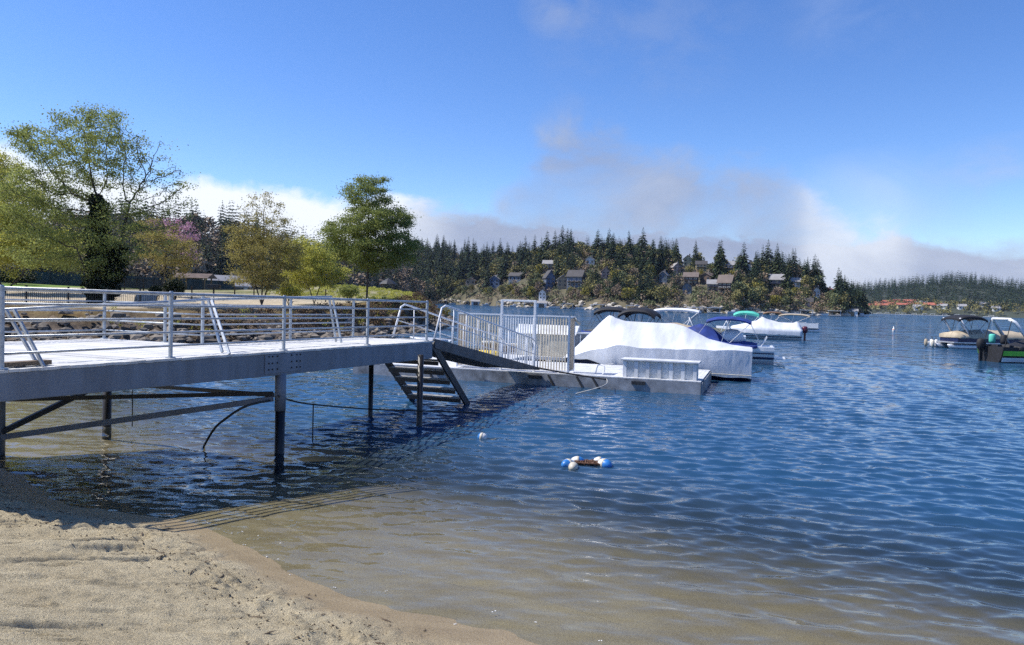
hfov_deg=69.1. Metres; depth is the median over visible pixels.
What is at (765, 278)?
broadleaf tree
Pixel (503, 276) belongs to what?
conifer tree
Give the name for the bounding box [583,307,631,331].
bimini boat
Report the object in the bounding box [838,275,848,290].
conifer tree
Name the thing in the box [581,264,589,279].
broadleaf tree
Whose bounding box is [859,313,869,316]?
moored motorboat
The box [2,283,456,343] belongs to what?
terrain
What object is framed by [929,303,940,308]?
village building
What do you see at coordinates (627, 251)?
conifer tree
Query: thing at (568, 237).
conifer tree
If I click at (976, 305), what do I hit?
shrubbery
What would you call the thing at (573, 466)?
float
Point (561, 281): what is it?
house
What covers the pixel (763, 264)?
conifer tree
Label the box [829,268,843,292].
conifer tree
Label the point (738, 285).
broadleaf tree
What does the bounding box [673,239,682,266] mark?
conifer tree
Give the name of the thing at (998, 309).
village building
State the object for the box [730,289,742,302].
broadleaf tree
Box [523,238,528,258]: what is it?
conifer tree
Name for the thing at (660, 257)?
conifer tree
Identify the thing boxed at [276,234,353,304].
tree
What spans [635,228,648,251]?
conifer tree
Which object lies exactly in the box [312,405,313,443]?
hanging rope
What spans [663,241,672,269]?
conifer tree
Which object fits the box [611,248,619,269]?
conifer tree
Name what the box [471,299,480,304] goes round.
boathouse
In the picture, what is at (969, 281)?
forest
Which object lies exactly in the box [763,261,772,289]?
conifer tree
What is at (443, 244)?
conifer tree
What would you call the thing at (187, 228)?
blossom tree
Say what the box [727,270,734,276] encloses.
broadleaf tree
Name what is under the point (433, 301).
hills
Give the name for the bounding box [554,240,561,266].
conifer tree
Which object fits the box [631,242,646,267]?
conifer tree
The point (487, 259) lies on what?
conifer tree
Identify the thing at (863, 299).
conifer tree
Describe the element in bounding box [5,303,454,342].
rocks
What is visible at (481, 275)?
conifer tree
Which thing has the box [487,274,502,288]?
house
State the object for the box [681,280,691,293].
house
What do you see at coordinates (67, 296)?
picket fence
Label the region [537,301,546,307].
boathouse
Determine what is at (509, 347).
crate
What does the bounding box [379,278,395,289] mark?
gazebo
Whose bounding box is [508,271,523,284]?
house
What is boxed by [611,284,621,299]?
broadleaf tree
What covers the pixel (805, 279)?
broadleaf tree
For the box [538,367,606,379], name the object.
stay pole
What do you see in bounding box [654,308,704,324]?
pontoon boat
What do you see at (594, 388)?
mooring line
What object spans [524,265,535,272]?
broadleaf tree
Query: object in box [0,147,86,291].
tree
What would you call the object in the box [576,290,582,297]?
broadleaf tree
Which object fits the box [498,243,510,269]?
conifer tree
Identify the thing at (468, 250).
conifer tree
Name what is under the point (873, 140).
sky
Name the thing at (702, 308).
rubble
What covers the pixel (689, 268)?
broadleaf tree
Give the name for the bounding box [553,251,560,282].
conifer tree
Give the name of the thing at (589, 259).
house
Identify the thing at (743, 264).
conifer tree
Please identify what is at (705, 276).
house
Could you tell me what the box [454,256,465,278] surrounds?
conifer tree
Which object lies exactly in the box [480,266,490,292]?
conifer tree
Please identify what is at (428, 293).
forest
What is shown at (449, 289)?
conifer tree
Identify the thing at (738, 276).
conifer tree
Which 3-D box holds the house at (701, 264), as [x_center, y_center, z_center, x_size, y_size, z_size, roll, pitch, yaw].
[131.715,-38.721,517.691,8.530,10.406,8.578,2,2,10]
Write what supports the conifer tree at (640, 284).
on the headland
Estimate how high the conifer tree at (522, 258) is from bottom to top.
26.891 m
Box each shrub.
[0,270,40,283]
[147,285,163,300]
[160,279,186,297]
[276,282,304,304]
[334,283,359,302]
[439,305,452,315]
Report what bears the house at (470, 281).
on the headland
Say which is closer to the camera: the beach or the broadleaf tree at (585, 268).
the beach
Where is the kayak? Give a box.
[471,348,496,354]
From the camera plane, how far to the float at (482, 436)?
16.79 m
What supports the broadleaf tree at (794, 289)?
on the headland
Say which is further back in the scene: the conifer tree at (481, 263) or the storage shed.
the conifer tree at (481, 263)
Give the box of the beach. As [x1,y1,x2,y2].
[0,390,1023,644]
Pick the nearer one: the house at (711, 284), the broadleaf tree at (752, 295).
the broadleaf tree at (752, 295)
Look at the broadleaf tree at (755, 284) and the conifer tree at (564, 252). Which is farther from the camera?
the conifer tree at (564, 252)
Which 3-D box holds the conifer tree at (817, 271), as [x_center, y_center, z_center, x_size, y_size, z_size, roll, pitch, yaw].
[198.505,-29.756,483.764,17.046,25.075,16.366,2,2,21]
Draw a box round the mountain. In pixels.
[864,282,1023,317]
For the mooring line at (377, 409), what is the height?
1.243 m
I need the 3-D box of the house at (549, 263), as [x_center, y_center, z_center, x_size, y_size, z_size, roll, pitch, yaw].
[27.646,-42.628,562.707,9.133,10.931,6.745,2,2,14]
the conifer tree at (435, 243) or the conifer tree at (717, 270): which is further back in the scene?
the conifer tree at (435, 243)
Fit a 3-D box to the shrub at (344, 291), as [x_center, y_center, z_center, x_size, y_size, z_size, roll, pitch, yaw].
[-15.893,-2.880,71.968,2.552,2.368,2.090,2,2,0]
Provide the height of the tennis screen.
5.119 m
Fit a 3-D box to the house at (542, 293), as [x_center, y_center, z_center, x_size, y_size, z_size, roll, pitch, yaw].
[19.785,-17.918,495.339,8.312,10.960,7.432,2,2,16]
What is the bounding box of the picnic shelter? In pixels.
[173,273,216,289]
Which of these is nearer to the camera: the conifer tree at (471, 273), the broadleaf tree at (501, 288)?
the broadleaf tree at (501, 288)
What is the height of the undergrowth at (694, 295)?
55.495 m
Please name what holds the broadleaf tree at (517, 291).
on the headland
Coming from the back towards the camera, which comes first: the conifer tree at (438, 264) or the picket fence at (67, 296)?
the conifer tree at (438, 264)
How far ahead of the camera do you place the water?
18.58 m
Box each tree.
[0,101,200,303]
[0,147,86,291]
[129,216,204,296]
[146,216,202,280]
[219,189,309,304]
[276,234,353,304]
[310,172,433,298]
[423,261,434,286]
[428,249,434,262]
[432,240,436,257]
[434,259,440,271]
[435,260,445,283]
[436,275,443,295]
[436,275,445,281]
[440,239,445,253]
[441,279,447,297]
[445,274,451,294]
[447,265,455,279]
[450,239,457,257]
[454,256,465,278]
[454,263,463,280]
[456,251,463,268]
[461,285,470,298]
[462,240,466,254]
[462,240,471,262]
[465,251,479,279]
[468,249,476,269]
[468,284,474,292]
[476,247,486,267]
[477,266,485,286]
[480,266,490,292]
[483,249,491,268]
[495,238,503,257]
[496,252,509,281]
[497,285,507,293]
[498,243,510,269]
[506,284,513,291]
[514,241,525,271]
[514,286,521,297]
[519,286,527,295]
[520,242,532,275]
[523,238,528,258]
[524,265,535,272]
[526,286,535,295]
[531,235,537,252]
[533,272,542,279]
[534,263,547,273]
[534,281,542,291]
[535,277,544,294]
[537,238,548,264]
[543,230,550,252]
[543,251,549,258]
[550,231,559,252]
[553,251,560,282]
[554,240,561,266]
[557,225,565,246]
[562,228,569,251]
[562,241,566,257]
[564,247,571,268]
[566,229,573,251]
[566,229,575,250]
[566,286,576,294]
[571,254,580,264]
[575,247,582,257]
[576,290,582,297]
[580,286,589,300]
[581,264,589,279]
[582,279,592,290]
[584,269,593,277]
[587,231,604,258]
[591,263,600,286]
[593,284,602,299]
[595,245,603,267]
[597,281,605,294]
[600,235,616,270]
[603,229,612,250]
[608,269,620,279]
[610,269,617,290]
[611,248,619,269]
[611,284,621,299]
[615,242,629,266]
[618,271,627,283]
[621,274,634,286]
[621,287,632,303]
[622,264,635,272]
[623,231,634,257]
[628,267,638,277]
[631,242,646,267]
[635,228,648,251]
[635,273,644,300]
[638,258,644,273]
[643,264,655,274]
[644,248,650,267]
[645,240,660,279]
[645,267,651,285]
[655,242,669,276]
[655,284,673,304]
[656,239,665,253]
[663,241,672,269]
[670,274,681,287]
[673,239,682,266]
[685,265,695,271]
[689,243,701,266]
[698,252,704,260]
[710,241,728,279]
[710,244,725,272]
[715,241,729,269]
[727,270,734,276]
[730,281,747,290]
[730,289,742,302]
[732,264,742,289]
[734,244,752,277]
[734,269,746,277]
[745,287,761,306]
[749,254,762,276]
[750,281,763,286]
[751,263,759,281]
[756,285,766,303]
[758,247,769,268]
[759,272,768,285]
[763,239,773,272]
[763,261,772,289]
[768,243,781,273]
[769,294,781,304]
[771,286,779,304]
[776,252,785,273]
[778,261,794,291]
[778,287,785,296]
[781,288,795,307]
[782,295,790,304]
[788,249,798,277]
[791,287,799,299]
[793,248,800,277]
[800,275,816,289]
[801,259,813,289]
[810,259,829,293]
[810,276,822,287]
[811,255,818,269]
[824,292,832,300]
[828,293,838,311]
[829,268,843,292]
[834,273,847,308]
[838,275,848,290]
[849,293,855,308]
[856,286,871,314]
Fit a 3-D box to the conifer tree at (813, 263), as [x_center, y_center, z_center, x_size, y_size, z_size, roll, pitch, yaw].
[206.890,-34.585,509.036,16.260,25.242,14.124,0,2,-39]
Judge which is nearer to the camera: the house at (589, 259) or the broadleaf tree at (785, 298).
the broadleaf tree at (785, 298)
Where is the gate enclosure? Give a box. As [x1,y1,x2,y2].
[456,299,580,372]
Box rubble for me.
[436,298,858,316]
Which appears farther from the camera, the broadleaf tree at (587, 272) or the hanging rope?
the broadleaf tree at (587, 272)
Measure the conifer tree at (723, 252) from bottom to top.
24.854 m
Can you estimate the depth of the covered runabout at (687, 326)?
53.64 m
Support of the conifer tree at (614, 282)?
on the headland
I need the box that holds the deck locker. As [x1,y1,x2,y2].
[575,332,590,346]
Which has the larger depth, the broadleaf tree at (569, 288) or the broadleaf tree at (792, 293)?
the broadleaf tree at (569, 288)
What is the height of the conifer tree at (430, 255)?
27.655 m
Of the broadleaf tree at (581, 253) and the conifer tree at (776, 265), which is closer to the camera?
the conifer tree at (776, 265)
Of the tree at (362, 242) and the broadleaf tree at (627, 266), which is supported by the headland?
the broadleaf tree at (627, 266)
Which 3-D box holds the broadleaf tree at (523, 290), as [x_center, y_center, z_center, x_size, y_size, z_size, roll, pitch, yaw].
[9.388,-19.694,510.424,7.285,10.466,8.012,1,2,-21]
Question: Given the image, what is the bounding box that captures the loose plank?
[4,359,51,366]
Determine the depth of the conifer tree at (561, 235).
597.54 m
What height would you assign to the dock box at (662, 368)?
0.665 m
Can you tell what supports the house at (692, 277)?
on the headland
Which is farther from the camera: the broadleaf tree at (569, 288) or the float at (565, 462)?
the broadleaf tree at (569, 288)
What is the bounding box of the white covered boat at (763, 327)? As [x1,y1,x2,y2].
[731,317,807,340]
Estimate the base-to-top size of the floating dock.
0.892 m
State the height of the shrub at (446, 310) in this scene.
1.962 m
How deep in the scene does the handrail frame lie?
12.71 m
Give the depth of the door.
37.18 m
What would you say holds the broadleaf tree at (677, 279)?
on the headland
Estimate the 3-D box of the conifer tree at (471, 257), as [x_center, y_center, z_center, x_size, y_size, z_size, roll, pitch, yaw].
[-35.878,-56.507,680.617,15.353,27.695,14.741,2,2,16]
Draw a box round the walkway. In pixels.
[503,353,563,360]
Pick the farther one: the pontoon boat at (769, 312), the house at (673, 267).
the house at (673, 267)
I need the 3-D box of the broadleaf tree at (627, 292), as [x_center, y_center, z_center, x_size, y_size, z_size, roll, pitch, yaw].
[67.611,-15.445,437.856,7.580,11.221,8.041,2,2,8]
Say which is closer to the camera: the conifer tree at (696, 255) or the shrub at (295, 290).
the shrub at (295, 290)
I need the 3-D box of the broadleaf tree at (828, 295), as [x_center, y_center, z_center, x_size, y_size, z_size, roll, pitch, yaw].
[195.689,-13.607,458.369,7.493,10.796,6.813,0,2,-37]
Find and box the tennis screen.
[0,268,234,289]
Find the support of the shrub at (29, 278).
on the terrain at (78, 325)
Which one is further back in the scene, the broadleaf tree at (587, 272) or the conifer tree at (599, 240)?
the conifer tree at (599, 240)
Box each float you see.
[477,433,486,438]
[561,459,573,466]
[568,462,577,469]
[572,456,583,461]
[598,458,611,467]
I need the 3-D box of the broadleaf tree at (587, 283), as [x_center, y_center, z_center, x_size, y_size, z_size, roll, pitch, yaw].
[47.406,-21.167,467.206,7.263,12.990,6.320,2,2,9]
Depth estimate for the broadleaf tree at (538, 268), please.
539.72 m
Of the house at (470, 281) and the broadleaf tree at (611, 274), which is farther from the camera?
the house at (470, 281)
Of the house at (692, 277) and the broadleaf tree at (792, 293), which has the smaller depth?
the broadleaf tree at (792, 293)
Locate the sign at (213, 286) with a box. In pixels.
[206,284,220,297]
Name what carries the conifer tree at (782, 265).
on the headland
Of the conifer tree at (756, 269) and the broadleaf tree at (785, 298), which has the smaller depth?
the broadleaf tree at (785, 298)
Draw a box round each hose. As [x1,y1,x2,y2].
[201,399,270,449]
[557,364,604,374]
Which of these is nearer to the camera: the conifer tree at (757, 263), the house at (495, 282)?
the conifer tree at (757, 263)
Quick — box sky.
[0,0,1023,289]
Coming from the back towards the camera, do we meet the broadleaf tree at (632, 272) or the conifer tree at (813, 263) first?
the conifer tree at (813, 263)
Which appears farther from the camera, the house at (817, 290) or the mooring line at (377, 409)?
the house at (817, 290)
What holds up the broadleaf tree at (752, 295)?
on the headland
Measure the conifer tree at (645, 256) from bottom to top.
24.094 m
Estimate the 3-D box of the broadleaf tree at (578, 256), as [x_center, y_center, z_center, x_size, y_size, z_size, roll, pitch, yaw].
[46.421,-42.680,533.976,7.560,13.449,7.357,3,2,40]
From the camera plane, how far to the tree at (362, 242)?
77.92 m
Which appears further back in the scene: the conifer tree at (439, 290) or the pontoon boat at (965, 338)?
the conifer tree at (439, 290)
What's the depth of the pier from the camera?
14.07 m
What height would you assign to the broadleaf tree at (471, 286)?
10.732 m
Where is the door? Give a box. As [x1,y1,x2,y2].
[550,337,567,355]
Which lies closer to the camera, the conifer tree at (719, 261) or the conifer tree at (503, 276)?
the conifer tree at (719, 261)
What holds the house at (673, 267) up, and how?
on the headland
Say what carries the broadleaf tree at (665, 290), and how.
on the headland
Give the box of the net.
[574,459,599,465]
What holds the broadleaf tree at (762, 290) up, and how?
on the headland
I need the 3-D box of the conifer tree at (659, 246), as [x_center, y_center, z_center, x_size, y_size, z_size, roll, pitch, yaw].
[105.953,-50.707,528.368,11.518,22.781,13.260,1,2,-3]
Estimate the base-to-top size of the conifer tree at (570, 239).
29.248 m
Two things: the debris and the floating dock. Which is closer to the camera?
the debris
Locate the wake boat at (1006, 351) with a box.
[976,317,1023,362]
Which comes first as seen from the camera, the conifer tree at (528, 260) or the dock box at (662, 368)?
the dock box at (662, 368)
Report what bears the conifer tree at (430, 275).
on the headland
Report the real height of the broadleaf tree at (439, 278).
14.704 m
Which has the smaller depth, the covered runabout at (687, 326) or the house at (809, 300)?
the covered runabout at (687, 326)
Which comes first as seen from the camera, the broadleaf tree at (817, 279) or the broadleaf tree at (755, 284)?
the broadleaf tree at (755, 284)
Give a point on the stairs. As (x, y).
(402, 380)
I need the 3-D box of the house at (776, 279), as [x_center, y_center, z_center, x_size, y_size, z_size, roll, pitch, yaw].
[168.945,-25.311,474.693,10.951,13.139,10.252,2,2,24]
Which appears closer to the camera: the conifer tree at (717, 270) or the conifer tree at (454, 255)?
the conifer tree at (717, 270)
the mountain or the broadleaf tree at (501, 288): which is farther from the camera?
the mountain
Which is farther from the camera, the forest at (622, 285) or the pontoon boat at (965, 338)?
the forest at (622, 285)
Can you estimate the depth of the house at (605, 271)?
494.83 m
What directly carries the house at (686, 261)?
on the headland
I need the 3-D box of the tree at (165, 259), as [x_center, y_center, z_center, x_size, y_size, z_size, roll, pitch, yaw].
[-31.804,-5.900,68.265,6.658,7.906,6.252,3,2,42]
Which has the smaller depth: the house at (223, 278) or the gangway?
the gangway
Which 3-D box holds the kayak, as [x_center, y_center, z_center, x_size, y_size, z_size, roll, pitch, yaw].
[-1.617,1.362,32.688,2.600,0.436,0.740,2,2,20]
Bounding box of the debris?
[0,477,425,644]
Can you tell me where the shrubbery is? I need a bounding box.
[867,298,1023,314]
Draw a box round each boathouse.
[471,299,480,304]
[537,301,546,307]
[845,309,858,315]
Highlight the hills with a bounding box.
[36,244,437,303]
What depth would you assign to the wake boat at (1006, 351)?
48.97 m
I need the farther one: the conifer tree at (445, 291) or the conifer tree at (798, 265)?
the conifer tree at (445, 291)
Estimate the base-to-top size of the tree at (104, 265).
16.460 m
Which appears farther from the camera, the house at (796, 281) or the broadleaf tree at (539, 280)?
the broadleaf tree at (539, 280)
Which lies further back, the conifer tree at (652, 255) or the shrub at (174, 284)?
the conifer tree at (652, 255)
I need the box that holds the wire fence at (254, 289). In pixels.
[191,286,350,302]
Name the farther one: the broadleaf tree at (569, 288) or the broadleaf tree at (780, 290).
the broadleaf tree at (569, 288)
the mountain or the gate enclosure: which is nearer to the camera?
the gate enclosure
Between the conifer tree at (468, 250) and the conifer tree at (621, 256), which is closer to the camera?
the conifer tree at (621, 256)
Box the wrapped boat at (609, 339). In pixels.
[564,315,762,381]
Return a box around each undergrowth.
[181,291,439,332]
[435,257,865,313]
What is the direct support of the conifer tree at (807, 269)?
on the headland
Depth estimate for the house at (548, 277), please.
509.17 m
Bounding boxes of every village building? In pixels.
[896,303,906,307]
[912,305,923,309]
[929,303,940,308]
[937,304,948,308]
[957,304,966,309]
[991,306,1000,311]
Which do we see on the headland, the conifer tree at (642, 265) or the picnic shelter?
the conifer tree at (642, 265)
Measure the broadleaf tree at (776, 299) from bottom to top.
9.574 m
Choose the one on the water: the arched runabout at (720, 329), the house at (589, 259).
the arched runabout at (720, 329)
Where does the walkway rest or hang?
on the water
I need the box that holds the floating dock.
[353,357,710,394]
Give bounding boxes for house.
[203,274,251,289]
[465,277,476,286]
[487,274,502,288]
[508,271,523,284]
[535,287,548,300]
[542,259,553,270]
[542,269,555,291]
[553,274,566,290]
[566,269,586,289]
[584,255,595,264]
[599,266,610,279]
[658,269,669,282]
[668,261,681,274]
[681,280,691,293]
[683,254,691,265]
[683,271,699,284]
[695,260,707,270]
[699,271,714,283]
[706,278,717,290]
[716,273,734,295]
[726,260,734,270]
[769,273,784,288]
[790,276,800,287]
[804,296,813,306]
[813,285,821,298]
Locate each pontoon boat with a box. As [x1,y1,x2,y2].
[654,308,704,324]
[760,311,805,322]
[778,313,819,331]
[935,315,1023,348]
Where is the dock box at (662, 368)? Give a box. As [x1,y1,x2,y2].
[620,357,700,380]
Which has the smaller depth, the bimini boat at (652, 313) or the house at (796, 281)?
the bimini boat at (652, 313)
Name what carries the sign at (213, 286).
on the terrain at (78, 325)
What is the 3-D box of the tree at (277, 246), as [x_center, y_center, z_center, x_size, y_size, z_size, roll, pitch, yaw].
[-20.291,-5.882,61.116,8.082,10.012,6.804,2,2,0]
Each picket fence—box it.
[5,286,175,306]
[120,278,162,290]
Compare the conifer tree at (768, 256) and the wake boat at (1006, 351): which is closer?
the wake boat at (1006, 351)
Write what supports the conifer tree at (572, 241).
on the headland
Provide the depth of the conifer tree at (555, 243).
584.83 m
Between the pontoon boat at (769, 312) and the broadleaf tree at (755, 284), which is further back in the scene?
the broadleaf tree at (755, 284)
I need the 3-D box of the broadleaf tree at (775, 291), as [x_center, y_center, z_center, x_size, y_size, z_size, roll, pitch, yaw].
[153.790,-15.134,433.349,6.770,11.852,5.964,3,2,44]
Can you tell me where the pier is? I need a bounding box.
[0,285,433,474]
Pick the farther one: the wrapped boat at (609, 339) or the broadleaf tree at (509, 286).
the broadleaf tree at (509, 286)
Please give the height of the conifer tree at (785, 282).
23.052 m
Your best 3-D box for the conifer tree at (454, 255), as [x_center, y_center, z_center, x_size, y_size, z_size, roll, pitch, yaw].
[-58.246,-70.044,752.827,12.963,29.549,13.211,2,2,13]
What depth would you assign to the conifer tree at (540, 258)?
570.37 m
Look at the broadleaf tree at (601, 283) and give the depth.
461.11 m
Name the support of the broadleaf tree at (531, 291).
on the headland
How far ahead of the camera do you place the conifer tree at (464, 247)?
761.77 m
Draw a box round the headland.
[437,257,865,315]
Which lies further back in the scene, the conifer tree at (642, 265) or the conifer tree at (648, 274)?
the conifer tree at (642, 265)
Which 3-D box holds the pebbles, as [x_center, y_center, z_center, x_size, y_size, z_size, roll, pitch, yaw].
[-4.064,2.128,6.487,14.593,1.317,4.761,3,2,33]
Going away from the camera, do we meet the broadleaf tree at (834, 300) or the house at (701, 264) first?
the broadleaf tree at (834, 300)
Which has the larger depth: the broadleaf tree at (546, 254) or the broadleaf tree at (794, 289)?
the broadleaf tree at (546, 254)
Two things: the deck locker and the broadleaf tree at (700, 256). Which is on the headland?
the broadleaf tree at (700, 256)
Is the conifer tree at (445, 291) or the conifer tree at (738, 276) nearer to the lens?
the conifer tree at (738, 276)
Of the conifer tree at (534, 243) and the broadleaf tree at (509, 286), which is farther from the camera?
the conifer tree at (534, 243)
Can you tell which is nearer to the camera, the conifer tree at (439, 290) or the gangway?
the gangway
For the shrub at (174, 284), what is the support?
on the terrain at (78, 325)
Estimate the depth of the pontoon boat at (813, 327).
106.18 m
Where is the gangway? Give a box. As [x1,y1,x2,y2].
[391,304,539,369]
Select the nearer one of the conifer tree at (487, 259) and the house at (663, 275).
the house at (663, 275)
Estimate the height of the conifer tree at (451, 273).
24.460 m
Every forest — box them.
[0,195,437,300]
[405,233,860,313]
[847,270,1023,310]
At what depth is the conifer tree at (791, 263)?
492.70 m
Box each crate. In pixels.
[482,341,498,349]
[503,343,516,352]
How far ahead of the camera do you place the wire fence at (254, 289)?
68.92 m
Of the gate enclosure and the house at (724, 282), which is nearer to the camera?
the gate enclosure
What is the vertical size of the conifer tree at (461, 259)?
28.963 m
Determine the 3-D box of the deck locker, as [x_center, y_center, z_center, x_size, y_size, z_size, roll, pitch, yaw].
[3.647,1.106,37.260,1.400,1.215,0.700,2,2,18]
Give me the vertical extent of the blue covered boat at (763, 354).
2.960 m
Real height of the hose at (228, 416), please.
1.229 m
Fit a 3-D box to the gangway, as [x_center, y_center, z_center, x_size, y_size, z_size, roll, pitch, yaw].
[-1.163,0.632,24.451,1.390,2.414,8.355,2,2,22]
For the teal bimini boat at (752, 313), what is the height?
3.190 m
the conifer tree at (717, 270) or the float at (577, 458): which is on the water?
the float at (577, 458)
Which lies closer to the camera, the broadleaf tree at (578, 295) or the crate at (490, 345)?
the crate at (490, 345)
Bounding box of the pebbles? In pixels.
[7,511,466,644]
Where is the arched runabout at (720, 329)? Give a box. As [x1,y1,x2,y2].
[687,317,745,340]
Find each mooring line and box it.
[278,395,477,413]
[578,380,607,392]
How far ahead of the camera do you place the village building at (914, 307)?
1086.27 m
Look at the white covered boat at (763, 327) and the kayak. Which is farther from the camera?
the white covered boat at (763, 327)
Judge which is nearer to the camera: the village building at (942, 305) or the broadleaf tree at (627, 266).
the broadleaf tree at (627, 266)
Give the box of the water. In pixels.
[0,304,1023,627]
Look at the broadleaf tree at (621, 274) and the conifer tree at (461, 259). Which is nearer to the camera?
the broadleaf tree at (621, 274)
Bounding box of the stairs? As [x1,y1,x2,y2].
[385,341,469,404]
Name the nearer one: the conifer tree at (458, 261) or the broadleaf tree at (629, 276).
the broadleaf tree at (629, 276)
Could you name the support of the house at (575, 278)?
on the headland
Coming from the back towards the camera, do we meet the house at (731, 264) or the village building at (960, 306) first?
the village building at (960, 306)
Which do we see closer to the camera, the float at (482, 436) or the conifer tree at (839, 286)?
the float at (482, 436)
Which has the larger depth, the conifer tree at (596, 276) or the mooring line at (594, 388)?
the conifer tree at (596, 276)
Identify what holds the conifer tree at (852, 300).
on the headland
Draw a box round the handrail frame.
[5,296,341,366]
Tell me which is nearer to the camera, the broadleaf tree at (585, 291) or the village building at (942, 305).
the broadleaf tree at (585, 291)
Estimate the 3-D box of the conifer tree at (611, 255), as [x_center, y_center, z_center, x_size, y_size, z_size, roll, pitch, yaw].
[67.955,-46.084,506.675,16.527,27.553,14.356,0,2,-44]
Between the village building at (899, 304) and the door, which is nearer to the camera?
the door
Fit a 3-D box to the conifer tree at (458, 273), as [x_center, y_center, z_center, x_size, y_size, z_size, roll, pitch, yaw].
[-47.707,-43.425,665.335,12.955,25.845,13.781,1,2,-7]
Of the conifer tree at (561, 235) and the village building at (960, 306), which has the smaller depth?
the conifer tree at (561, 235)
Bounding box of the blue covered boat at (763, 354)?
[688,316,784,364]
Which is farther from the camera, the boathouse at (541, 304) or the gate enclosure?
the boathouse at (541, 304)
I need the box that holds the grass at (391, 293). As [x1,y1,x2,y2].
[266,284,430,313]
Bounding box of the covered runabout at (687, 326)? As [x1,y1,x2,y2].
[672,323,690,327]
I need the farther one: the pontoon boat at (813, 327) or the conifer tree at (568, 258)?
the conifer tree at (568, 258)
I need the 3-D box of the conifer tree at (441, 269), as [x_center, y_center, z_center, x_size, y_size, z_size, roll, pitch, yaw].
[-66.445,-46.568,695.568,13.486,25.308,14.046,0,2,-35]
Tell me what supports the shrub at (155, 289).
on the terrain at (78, 325)
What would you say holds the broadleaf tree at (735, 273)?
on the headland
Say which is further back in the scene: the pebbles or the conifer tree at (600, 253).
the conifer tree at (600, 253)
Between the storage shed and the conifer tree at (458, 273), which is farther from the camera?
the conifer tree at (458, 273)
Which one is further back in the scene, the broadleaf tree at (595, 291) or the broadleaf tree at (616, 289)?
the broadleaf tree at (595, 291)
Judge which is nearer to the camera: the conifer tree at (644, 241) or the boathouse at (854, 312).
the boathouse at (854, 312)
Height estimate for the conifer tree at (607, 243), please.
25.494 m
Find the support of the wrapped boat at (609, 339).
on the water
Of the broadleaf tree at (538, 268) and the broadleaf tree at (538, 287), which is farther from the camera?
the broadleaf tree at (538, 268)
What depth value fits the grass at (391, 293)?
90.36 m
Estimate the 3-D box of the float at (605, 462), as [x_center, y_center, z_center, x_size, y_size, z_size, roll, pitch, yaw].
[1.793,2.740,14.376,0.227,0.227,0.330,0,2,-39]
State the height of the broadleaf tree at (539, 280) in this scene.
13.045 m
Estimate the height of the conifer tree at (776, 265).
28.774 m
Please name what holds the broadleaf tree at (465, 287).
on the headland
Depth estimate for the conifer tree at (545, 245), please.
596.40 m
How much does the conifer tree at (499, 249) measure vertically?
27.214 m
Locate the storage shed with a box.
[516,324,580,356]
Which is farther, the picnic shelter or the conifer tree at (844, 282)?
the conifer tree at (844, 282)
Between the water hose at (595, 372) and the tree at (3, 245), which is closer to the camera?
the water hose at (595, 372)
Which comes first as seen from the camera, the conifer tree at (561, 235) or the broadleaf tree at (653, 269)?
the broadleaf tree at (653, 269)
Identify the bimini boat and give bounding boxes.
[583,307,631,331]
[617,307,661,322]
[716,311,758,328]
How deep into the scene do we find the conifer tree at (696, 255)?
536.01 m
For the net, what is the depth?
14.40 m
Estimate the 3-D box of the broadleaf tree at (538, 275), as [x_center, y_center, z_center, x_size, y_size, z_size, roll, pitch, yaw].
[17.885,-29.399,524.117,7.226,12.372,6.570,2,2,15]

